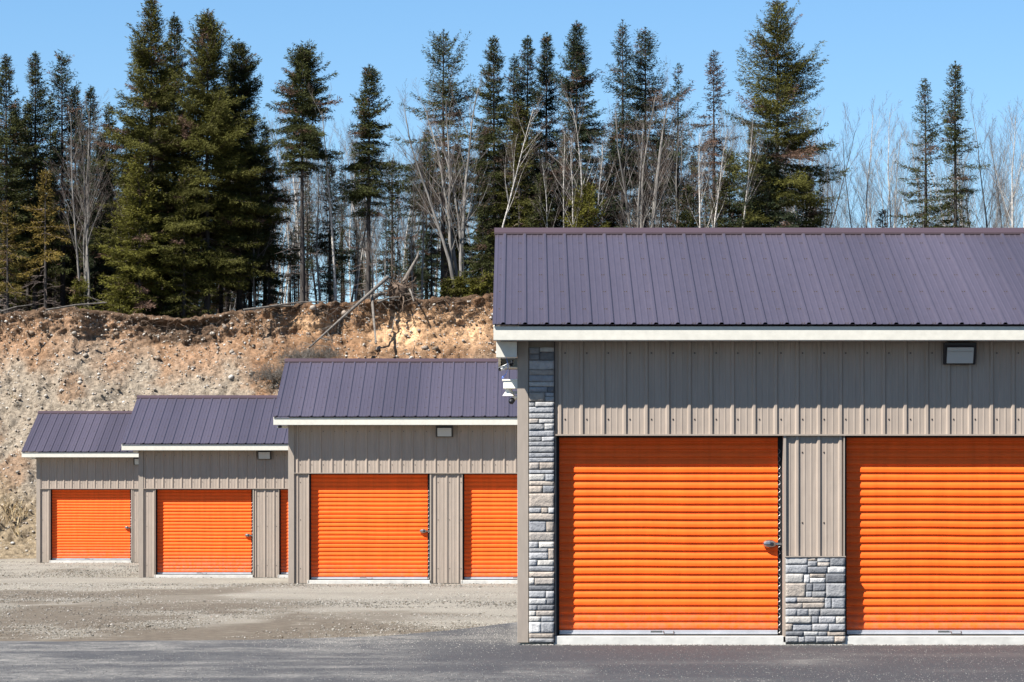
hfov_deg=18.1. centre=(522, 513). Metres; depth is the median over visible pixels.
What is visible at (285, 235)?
thin tree
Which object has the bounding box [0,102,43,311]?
dark spruce
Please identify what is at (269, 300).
spruce tree
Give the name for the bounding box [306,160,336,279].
thin tree
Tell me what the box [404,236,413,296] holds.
thin spruce
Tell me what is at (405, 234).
thin tree
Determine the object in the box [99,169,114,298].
thin spruce
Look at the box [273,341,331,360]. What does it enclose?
dead brush
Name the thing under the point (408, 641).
spilled gravel
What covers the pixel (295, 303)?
fallen branch
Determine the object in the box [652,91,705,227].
bare tree
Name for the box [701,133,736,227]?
thin tree
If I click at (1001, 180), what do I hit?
thin tree
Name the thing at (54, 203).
thin spruce
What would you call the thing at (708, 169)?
thin tree
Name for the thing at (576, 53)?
spruce tree
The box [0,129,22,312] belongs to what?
dark spruce
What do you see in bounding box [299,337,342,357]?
dead brush
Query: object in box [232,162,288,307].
bare tree
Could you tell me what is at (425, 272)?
dark spruce
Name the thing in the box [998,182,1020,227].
thin tree
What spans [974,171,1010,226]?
thin tree
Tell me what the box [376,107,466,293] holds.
thin tree
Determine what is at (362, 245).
bare tree
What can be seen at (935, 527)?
roller door
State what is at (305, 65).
spruce tree
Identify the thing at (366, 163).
spruce tree
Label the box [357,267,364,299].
thin spruce
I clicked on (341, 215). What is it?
thin spruce
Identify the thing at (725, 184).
spruce tree
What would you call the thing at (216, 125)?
spruce tree
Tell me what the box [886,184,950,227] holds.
thin tree
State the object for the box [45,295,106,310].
fallen branch
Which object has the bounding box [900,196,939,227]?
thin tree
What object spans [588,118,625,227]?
birch tree
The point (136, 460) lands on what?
wall lamp
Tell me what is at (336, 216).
thin tree
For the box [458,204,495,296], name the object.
spruce tree
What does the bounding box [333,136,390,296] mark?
thin tree
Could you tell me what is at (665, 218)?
dark spruce
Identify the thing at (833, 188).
thin tree
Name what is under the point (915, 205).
thin tree
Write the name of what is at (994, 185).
thin tree
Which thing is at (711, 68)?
spruce tree
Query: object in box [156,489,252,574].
roller door
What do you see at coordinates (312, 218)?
thin tree
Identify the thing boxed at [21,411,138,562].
storage building
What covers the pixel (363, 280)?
thin spruce
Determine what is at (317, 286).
thin spruce
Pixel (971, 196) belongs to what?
thin tree
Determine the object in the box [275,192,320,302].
thin tree
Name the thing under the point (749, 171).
birch tree
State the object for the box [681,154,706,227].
dark spruce
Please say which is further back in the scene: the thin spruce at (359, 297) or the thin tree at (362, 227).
the thin tree at (362, 227)
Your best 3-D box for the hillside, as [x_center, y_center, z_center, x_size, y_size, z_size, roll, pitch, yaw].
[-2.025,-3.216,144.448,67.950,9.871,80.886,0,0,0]
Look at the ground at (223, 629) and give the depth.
48.45 m
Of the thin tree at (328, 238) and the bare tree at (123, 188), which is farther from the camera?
the thin tree at (328, 238)
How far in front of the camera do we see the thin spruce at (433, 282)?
123.00 m
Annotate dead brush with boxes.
[220,356,284,387]
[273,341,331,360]
[279,351,315,363]
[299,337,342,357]
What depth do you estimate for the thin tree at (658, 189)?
120.86 m
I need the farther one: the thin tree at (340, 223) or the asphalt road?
the thin tree at (340, 223)
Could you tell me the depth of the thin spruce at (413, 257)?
121.14 m
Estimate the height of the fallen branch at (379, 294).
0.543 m
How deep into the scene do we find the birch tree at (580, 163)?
117.31 m
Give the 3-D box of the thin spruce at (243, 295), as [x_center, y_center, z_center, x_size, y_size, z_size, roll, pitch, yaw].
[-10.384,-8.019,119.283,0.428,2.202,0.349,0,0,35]
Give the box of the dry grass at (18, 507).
[0,390,30,536]
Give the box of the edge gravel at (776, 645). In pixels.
[522,644,1023,645]
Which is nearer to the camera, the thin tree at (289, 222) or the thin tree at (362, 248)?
the thin tree at (362, 248)
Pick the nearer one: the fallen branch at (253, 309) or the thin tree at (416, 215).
the fallen branch at (253, 309)
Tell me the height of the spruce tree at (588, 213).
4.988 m
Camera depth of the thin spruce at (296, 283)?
130.82 m
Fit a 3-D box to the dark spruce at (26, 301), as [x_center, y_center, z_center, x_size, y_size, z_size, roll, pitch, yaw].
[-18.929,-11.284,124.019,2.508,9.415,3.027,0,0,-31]
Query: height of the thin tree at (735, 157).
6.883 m
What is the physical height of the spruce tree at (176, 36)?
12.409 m
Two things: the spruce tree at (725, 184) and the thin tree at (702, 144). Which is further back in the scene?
the thin tree at (702, 144)
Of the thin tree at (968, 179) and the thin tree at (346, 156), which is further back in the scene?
the thin tree at (346, 156)
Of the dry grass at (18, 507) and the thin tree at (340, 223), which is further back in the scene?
the thin tree at (340, 223)
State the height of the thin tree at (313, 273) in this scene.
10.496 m
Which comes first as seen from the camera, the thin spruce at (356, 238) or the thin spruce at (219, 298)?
the thin spruce at (219, 298)
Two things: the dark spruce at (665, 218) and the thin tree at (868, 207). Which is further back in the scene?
the thin tree at (868, 207)
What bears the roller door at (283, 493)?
in the storage building at (213, 496)
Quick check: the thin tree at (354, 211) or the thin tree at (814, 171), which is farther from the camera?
the thin tree at (354, 211)
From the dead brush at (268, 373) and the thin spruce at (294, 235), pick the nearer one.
the dead brush at (268, 373)
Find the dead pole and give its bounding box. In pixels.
[370,295,383,343]
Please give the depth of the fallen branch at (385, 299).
113.50 m
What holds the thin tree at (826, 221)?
on the hillside
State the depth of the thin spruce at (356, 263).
129.44 m
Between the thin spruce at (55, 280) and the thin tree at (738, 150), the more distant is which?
the thin tree at (738, 150)
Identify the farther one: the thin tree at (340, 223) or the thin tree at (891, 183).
the thin tree at (340, 223)
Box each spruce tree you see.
[0,54,53,313]
[0,200,39,312]
[2,50,74,309]
[18,169,73,309]
[21,49,97,306]
[71,132,128,310]
[85,0,225,316]
[91,150,197,315]
[128,8,294,316]
[142,174,228,318]
[145,12,199,316]
[199,38,311,310]
[250,174,287,304]
[255,39,343,303]
[305,161,362,301]
[333,63,400,297]
[365,29,497,295]
[371,158,407,300]
[455,35,527,276]
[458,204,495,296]
[480,98,556,288]
[489,54,530,227]
[497,35,564,221]
[517,32,569,227]
[521,20,621,227]
[525,172,557,227]
[556,181,610,227]
[578,27,701,227]
[593,19,665,227]
[658,63,695,227]
[667,184,702,227]
[675,50,744,226]
[695,153,755,227]
[722,0,849,227]
[723,137,803,227]
[782,173,836,227]
[875,208,888,227]
[887,78,953,227]
[920,60,991,227]
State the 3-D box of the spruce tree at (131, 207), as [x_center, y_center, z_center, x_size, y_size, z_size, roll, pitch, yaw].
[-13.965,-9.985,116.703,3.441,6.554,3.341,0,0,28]
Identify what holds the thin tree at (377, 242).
on the hillside
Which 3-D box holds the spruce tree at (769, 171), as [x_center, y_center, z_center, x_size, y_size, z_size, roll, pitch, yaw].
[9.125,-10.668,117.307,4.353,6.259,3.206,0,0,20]
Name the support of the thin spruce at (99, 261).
on the hillside
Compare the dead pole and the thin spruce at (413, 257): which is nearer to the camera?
the dead pole
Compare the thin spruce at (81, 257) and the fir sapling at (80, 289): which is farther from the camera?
the thin spruce at (81, 257)
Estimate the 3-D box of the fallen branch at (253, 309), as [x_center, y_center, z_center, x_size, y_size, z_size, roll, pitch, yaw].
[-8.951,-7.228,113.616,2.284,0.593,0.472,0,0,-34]
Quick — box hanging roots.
[0,295,492,344]
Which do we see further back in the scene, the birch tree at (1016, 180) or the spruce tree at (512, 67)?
the spruce tree at (512, 67)
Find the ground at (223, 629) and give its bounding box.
[0,558,516,640]
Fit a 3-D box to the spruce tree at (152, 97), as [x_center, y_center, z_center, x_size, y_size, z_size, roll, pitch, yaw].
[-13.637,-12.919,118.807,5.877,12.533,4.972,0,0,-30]
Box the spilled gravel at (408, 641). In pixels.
[225,624,514,652]
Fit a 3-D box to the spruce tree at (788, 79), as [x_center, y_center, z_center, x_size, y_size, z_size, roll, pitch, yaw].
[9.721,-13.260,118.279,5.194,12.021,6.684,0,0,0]
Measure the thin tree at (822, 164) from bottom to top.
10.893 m
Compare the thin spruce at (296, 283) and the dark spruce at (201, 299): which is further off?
the dark spruce at (201, 299)
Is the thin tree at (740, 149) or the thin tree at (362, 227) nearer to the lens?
the thin tree at (740, 149)
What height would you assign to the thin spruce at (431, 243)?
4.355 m
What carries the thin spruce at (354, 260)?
on the hillside
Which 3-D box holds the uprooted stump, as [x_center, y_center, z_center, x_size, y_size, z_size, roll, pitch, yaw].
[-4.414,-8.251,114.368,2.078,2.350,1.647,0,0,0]
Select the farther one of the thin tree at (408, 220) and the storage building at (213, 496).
the thin tree at (408, 220)
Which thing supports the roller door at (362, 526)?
in the storage building at (386, 485)
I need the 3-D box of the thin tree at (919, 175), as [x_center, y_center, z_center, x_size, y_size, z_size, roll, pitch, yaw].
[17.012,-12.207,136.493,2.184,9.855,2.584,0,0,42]
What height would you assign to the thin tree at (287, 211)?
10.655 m
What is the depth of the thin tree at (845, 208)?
140.62 m
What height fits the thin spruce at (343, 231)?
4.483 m
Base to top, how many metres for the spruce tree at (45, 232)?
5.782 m
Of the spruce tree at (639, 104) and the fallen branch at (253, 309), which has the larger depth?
the spruce tree at (639, 104)
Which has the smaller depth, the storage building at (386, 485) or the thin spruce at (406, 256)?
the storage building at (386, 485)
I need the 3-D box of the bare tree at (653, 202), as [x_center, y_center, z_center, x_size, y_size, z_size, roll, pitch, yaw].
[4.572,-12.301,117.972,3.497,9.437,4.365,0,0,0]
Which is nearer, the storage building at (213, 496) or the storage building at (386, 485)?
the storage building at (386, 485)
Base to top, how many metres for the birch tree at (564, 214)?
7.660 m
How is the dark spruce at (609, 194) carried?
on the hillside
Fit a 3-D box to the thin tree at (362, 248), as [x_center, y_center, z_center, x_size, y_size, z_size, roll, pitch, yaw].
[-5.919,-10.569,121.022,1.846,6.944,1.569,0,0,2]
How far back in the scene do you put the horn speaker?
34.09 m
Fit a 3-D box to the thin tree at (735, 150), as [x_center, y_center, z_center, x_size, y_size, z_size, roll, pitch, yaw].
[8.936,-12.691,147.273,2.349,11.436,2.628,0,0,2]
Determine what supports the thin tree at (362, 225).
on the hillside
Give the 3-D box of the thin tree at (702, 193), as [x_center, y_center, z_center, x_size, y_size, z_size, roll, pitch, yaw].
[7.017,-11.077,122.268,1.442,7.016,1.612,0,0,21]
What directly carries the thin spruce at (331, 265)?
on the hillside
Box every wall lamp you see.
[134,457,138,464]
[257,450,270,458]
[436,425,452,436]
[943,342,976,364]
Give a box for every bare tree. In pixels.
[44,90,116,309]
[101,124,159,310]
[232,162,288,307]
[293,136,338,300]
[325,116,397,301]
[362,182,399,299]
[386,128,445,298]
[387,65,498,292]
[605,62,687,227]
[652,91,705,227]
[940,90,1010,227]
[970,110,1023,227]
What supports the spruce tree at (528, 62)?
on the hillside
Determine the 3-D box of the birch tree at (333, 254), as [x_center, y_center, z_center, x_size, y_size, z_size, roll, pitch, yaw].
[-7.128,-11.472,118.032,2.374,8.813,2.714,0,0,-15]
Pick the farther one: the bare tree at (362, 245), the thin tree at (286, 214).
the thin tree at (286, 214)
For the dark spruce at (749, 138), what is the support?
on the hillside
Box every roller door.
[51,489,130,559]
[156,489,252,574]
[279,489,287,574]
[309,474,429,579]
[463,474,516,579]
[556,436,781,635]
[845,436,1023,635]
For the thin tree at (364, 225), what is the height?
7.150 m
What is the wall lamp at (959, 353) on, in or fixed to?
attached to the storage building at (763, 436)
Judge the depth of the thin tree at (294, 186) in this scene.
134.60 m
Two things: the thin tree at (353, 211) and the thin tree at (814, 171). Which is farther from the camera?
the thin tree at (353, 211)
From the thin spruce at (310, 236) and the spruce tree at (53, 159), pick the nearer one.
the spruce tree at (53, 159)
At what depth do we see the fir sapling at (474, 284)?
115.83 m
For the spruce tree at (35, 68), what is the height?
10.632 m
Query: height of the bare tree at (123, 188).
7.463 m
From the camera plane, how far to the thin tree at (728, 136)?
130.21 m
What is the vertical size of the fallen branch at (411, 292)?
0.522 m
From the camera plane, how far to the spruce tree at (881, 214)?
120.98 m
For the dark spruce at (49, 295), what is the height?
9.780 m
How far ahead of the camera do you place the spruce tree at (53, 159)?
120.93 m
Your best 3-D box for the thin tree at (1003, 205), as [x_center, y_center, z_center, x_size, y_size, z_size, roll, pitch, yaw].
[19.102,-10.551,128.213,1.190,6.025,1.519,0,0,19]
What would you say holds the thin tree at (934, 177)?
on the hillside
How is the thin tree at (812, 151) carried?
on the hillside
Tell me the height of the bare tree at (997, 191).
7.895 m
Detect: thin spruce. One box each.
[48,194,59,307]
[49,240,66,306]
[70,222,88,283]
[88,208,109,309]
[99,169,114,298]
[213,266,228,312]
[217,288,234,311]
[223,276,235,311]
[239,275,246,308]
[242,231,252,308]
[268,260,278,303]
[285,226,305,304]
[285,231,299,302]
[285,264,298,304]
[287,205,314,303]
[291,252,299,304]
[293,180,316,298]
[298,190,324,300]
[314,264,322,303]
[322,231,340,295]
[325,229,343,301]
[333,169,364,295]
[336,253,350,302]
[337,229,350,300]
[344,204,375,291]
[346,234,365,299]
[349,230,362,300]
[349,245,365,299]
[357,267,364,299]
[359,262,365,297]
[383,239,400,291]
[393,249,403,300]
[399,234,412,282]
[401,219,416,287]
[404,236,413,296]
[406,242,420,295]
[420,210,440,298]
[428,265,437,297]
[438,203,461,283]
[438,214,453,278]
[609,176,625,223]
[634,168,658,227]
[692,185,705,227]
[697,170,718,227]
[817,172,834,227]
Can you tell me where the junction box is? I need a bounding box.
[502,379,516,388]
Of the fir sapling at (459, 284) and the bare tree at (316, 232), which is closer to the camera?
the fir sapling at (459, 284)
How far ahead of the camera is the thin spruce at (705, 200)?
129.31 m
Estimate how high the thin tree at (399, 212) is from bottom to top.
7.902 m
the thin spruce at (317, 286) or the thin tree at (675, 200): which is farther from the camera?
the thin tree at (675, 200)
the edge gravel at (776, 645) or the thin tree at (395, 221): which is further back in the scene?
the thin tree at (395, 221)
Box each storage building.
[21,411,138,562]
[121,395,288,577]
[273,358,516,583]
[492,228,1023,644]
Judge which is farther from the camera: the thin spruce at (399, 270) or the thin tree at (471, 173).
the thin tree at (471, 173)
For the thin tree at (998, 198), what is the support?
on the hillside
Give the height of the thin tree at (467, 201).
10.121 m
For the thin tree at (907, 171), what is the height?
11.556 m
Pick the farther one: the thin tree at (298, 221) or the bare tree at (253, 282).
the thin tree at (298, 221)
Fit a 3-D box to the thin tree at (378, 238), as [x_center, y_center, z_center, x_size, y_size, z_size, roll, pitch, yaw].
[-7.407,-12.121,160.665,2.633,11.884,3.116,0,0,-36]
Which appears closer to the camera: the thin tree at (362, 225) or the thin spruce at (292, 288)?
the thin tree at (362, 225)
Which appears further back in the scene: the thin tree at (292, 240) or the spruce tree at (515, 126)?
the thin tree at (292, 240)
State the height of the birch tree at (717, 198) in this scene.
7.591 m
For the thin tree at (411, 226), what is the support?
on the hillside
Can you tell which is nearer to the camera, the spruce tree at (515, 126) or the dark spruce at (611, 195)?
the spruce tree at (515, 126)
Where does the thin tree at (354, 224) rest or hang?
on the hillside
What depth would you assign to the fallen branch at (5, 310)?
113.40 m
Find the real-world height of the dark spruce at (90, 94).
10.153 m
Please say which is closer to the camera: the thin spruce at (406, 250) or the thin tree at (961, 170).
the thin tree at (961, 170)
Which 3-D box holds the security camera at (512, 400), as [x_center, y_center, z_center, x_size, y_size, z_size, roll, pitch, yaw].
[-0.100,-1.206,34.102,0.105,0.100,0.090,0,0,0]
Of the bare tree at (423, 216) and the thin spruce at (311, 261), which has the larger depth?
the thin spruce at (311, 261)
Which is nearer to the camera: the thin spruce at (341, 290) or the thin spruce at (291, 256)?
the thin spruce at (291, 256)
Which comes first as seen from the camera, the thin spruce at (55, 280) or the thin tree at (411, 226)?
the thin spruce at (55, 280)
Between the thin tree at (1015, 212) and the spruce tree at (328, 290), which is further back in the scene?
the thin tree at (1015, 212)
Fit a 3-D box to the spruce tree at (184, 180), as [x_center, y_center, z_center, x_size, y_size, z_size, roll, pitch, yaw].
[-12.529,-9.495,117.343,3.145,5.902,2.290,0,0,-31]
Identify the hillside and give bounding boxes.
[0,293,496,558]
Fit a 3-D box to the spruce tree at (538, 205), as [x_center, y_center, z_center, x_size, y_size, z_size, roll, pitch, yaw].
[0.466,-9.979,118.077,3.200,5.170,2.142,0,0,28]
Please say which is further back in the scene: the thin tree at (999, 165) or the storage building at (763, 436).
the thin tree at (999, 165)
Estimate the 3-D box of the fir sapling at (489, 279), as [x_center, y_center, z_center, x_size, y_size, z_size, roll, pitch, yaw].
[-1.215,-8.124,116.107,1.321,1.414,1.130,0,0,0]
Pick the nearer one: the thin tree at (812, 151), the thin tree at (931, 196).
the thin tree at (812, 151)
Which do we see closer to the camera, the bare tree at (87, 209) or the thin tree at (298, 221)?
the bare tree at (87, 209)
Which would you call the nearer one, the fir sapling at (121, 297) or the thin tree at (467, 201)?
the fir sapling at (121, 297)
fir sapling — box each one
[68,276,96,309]
[99,277,144,314]
[434,277,463,297]
[443,273,476,297]
[455,275,487,297]
[472,270,493,295]
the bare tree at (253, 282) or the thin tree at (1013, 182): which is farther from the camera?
the thin tree at (1013, 182)
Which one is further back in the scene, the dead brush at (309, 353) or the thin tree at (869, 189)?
the thin tree at (869, 189)
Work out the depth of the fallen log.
112.16 m
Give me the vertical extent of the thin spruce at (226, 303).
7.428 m
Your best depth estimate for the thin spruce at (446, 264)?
120.11 m
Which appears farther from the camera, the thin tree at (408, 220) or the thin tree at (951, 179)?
the thin tree at (951, 179)
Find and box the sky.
[0,0,1023,309]
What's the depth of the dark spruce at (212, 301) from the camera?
122.93 m
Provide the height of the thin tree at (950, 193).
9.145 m
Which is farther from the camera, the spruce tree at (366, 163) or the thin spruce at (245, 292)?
the thin spruce at (245, 292)
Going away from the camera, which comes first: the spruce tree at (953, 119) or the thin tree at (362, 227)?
the spruce tree at (953, 119)
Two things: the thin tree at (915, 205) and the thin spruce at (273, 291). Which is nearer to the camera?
the thin spruce at (273, 291)
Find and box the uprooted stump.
[376,250,425,311]
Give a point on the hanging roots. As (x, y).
(263, 320)
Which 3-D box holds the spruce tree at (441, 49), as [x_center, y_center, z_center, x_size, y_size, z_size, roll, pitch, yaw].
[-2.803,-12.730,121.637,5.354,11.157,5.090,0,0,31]
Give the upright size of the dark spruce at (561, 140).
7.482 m
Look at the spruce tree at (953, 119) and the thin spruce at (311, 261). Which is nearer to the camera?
the spruce tree at (953, 119)
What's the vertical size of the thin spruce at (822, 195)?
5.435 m
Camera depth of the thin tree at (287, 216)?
136.98 m
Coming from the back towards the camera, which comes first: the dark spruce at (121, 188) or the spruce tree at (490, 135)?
the dark spruce at (121, 188)
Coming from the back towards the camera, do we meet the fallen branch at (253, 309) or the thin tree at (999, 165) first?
the thin tree at (999, 165)
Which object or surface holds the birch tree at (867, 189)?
on the hillside
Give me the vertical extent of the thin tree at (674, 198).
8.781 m
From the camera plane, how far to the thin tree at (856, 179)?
119.28 m
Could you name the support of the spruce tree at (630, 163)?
on the hillside
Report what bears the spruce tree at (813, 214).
on the hillside
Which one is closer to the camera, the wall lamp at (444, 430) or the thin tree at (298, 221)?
the wall lamp at (444, 430)
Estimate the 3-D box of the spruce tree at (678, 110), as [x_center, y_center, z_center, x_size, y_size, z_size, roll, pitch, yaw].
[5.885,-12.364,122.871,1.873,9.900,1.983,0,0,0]
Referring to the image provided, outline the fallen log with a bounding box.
[300,275,388,355]
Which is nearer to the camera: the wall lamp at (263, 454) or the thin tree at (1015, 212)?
the wall lamp at (263, 454)
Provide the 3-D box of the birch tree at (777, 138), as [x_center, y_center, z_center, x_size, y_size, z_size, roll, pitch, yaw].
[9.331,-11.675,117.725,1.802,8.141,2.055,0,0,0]
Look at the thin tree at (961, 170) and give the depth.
124.51 m
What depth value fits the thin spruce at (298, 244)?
128.02 m
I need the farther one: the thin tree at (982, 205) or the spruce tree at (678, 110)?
the thin tree at (982, 205)
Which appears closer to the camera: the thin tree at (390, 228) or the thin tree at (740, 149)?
the thin tree at (740, 149)
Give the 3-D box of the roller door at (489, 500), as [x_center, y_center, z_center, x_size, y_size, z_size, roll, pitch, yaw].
[-0.022,0.252,64.032,2.361,2.157,0.084,0,0,0]
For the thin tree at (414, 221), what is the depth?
146.54 m
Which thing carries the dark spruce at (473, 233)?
on the hillside
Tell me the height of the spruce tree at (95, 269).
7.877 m
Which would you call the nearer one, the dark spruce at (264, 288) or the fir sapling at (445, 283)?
the fir sapling at (445, 283)
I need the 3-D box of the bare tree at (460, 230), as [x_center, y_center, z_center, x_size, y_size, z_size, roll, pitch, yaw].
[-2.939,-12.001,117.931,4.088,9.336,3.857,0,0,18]
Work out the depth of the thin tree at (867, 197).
133.24 m
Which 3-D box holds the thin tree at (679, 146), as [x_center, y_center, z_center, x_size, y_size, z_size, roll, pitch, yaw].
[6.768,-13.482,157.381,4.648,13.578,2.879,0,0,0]
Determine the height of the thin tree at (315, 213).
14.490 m
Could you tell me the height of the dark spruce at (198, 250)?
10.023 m
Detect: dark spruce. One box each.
[0,100,65,310]
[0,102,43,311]
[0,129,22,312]
[15,97,76,308]
[52,85,106,307]
[52,89,105,306]
[88,102,122,307]
[105,124,131,308]
[162,97,202,317]
[187,177,235,312]
[192,294,224,317]
[224,128,278,308]
[233,122,298,306]
[398,129,440,298]
[430,140,475,290]
[464,126,492,285]
[548,132,573,227]
[595,134,635,227]
[597,162,619,227]
[647,128,679,227]
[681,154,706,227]
[735,126,758,212]
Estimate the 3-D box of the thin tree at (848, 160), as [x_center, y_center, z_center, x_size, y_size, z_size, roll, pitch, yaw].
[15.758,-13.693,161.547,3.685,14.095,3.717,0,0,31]
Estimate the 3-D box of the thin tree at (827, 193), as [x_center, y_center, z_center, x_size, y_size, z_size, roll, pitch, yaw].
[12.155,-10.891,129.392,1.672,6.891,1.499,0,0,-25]
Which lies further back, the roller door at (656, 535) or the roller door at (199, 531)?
the roller door at (199, 531)
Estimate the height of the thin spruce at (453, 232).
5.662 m
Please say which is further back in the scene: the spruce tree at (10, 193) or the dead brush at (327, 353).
the spruce tree at (10, 193)
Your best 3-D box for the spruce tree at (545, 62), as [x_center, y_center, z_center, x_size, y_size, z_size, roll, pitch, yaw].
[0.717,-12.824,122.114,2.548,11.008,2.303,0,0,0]
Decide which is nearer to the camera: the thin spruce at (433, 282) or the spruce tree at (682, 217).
the spruce tree at (682, 217)
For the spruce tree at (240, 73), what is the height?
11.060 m
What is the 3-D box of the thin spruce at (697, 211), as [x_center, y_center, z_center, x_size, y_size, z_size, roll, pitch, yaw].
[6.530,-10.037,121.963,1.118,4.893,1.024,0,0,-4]
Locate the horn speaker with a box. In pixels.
[503,389,516,395]
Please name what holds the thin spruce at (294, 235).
on the hillside
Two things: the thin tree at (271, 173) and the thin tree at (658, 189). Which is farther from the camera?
the thin tree at (271, 173)
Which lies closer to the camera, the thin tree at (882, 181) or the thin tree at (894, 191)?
the thin tree at (882, 181)
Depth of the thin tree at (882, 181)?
144.52 m
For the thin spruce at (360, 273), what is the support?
on the hillside
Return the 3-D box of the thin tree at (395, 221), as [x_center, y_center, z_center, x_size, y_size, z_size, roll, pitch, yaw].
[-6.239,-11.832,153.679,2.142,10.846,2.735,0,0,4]
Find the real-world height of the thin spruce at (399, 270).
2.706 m
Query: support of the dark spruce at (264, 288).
on the hillside
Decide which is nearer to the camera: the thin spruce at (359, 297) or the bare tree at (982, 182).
the bare tree at (982, 182)
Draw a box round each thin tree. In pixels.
[246,109,308,300]
[246,122,285,302]
[261,150,323,301]
[262,112,317,303]
[262,167,305,304]
[267,111,327,296]
[274,143,300,301]
[274,163,325,300]
[275,130,324,287]
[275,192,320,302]
[279,160,317,302]
[282,158,349,303]
[284,133,335,291]
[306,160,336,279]
[307,160,364,294]
[308,143,370,300]
[308,160,354,303]
[326,113,384,254]
[328,128,399,301]
[332,161,375,292]
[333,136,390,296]
[337,156,390,284]
[341,135,376,294]
[345,134,378,295]
[347,146,392,283]
[348,150,387,300]
[363,198,388,300]
[370,170,406,299]
[371,143,413,279]
[373,159,408,265]
[373,174,399,272]
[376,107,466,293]
[382,145,425,273]
[387,129,436,289]
[393,164,439,298]
[394,147,421,252]
[397,150,437,265]
[397,166,438,272]
[398,171,427,297]
[451,151,477,225]
[454,141,475,253]
[631,114,694,226]
[636,107,698,222]
[639,147,698,227]
[644,138,678,227]
[680,112,720,222]
[680,125,717,211]
[693,136,720,226]
[700,131,720,222]
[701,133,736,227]
[708,103,743,218]
[709,118,741,225]
[711,133,751,224]
[722,121,746,199]
[723,124,745,199]
[748,118,850,227]
[772,116,835,227]
[773,105,836,210]
[793,136,858,227]
[801,126,854,227]
[817,101,875,227]
[818,162,843,227]
[832,164,857,227]
[833,178,879,227]
[842,116,916,227]
[842,142,879,227]
[852,160,882,227]
[855,150,892,225]
[863,131,919,227]
[881,116,946,227]
[881,146,962,227]
[881,185,922,227]
[886,127,931,227]
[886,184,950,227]
[896,113,950,225]
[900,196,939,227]
[905,130,992,226]
[906,167,952,227]
[912,130,950,225]
[922,108,1014,227]
[924,146,972,223]
[936,117,975,225]
[938,136,993,227]
[944,144,987,225]
[958,130,1018,227]
[959,178,997,227]
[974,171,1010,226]
[976,151,1018,227]
[983,128,1021,227]
[985,180,1010,227]
[989,179,1023,226]
[991,126,1023,227]
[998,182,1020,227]
[1002,188,1023,227]
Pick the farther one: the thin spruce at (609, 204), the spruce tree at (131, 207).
the thin spruce at (609, 204)
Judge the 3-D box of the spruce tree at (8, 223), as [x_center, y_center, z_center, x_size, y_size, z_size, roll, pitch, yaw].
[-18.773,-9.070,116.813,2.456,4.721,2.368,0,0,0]
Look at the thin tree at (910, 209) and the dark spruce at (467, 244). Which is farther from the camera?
the thin tree at (910, 209)
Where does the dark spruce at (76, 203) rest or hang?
on the hillside
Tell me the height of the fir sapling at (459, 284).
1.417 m
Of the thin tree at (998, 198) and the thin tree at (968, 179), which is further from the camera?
the thin tree at (968, 179)
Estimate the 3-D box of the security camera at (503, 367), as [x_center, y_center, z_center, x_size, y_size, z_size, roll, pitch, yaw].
[-0.183,-1.569,34.091,0.184,0.125,0.068,0,0,-19]
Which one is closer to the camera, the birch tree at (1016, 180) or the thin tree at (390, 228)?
the birch tree at (1016, 180)
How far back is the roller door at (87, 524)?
95.54 m
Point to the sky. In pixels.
(876, 48)
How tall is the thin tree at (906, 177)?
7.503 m
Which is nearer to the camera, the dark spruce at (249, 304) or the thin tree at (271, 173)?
the dark spruce at (249, 304)
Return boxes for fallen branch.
[0,304,32,311]
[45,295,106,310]
[242,303,293,316]
[269,299,325,306]
[366,287,384,299]
[377,295,398,311]
[406,288,421,301]
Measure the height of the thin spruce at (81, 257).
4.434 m
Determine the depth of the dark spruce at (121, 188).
124.64 m
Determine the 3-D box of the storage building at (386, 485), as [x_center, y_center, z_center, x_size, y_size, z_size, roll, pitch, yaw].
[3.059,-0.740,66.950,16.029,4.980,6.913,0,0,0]
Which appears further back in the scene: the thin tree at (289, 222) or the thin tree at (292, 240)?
the thin tree at (289, 222)
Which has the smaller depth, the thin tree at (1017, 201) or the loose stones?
the loose stones
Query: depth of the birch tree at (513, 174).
116.80 m
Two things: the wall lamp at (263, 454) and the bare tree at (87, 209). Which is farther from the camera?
the bare tree at (87, 209)
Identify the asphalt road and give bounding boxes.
[0,622,1023,681]
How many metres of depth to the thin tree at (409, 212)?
134.93 m
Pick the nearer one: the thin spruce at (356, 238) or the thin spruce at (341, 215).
the thin spruce at (341, 215)
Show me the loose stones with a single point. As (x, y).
(231, 351)
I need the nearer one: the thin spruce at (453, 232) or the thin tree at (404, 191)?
the thin spruce at (453, 232)
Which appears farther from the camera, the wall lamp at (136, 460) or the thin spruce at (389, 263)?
the thin spruce at (389, 263)
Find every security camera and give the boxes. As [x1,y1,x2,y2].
[498,360,513,370]
[508,395,516,403]
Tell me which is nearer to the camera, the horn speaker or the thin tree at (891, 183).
the horn speaker
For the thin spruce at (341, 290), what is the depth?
127.69 m
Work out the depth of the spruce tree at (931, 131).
119.94 m
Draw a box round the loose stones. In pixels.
[0,300,495,556]
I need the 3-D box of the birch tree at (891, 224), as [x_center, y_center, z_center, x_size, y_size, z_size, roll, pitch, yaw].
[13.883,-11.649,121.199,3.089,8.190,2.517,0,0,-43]
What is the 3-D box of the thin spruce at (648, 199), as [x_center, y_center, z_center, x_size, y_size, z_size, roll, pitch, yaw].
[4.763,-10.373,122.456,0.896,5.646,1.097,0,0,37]
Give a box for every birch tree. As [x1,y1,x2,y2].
[303,78,358,300]
[494,80,553,227]
[529,101,580,227]
[543,80,605,227]
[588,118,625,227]
[680,102,739,227]
[732,85,770,227]
[754,86,799,220]
[819,92,892,227]
[857,100,930,227]
[969,95,1023,227]

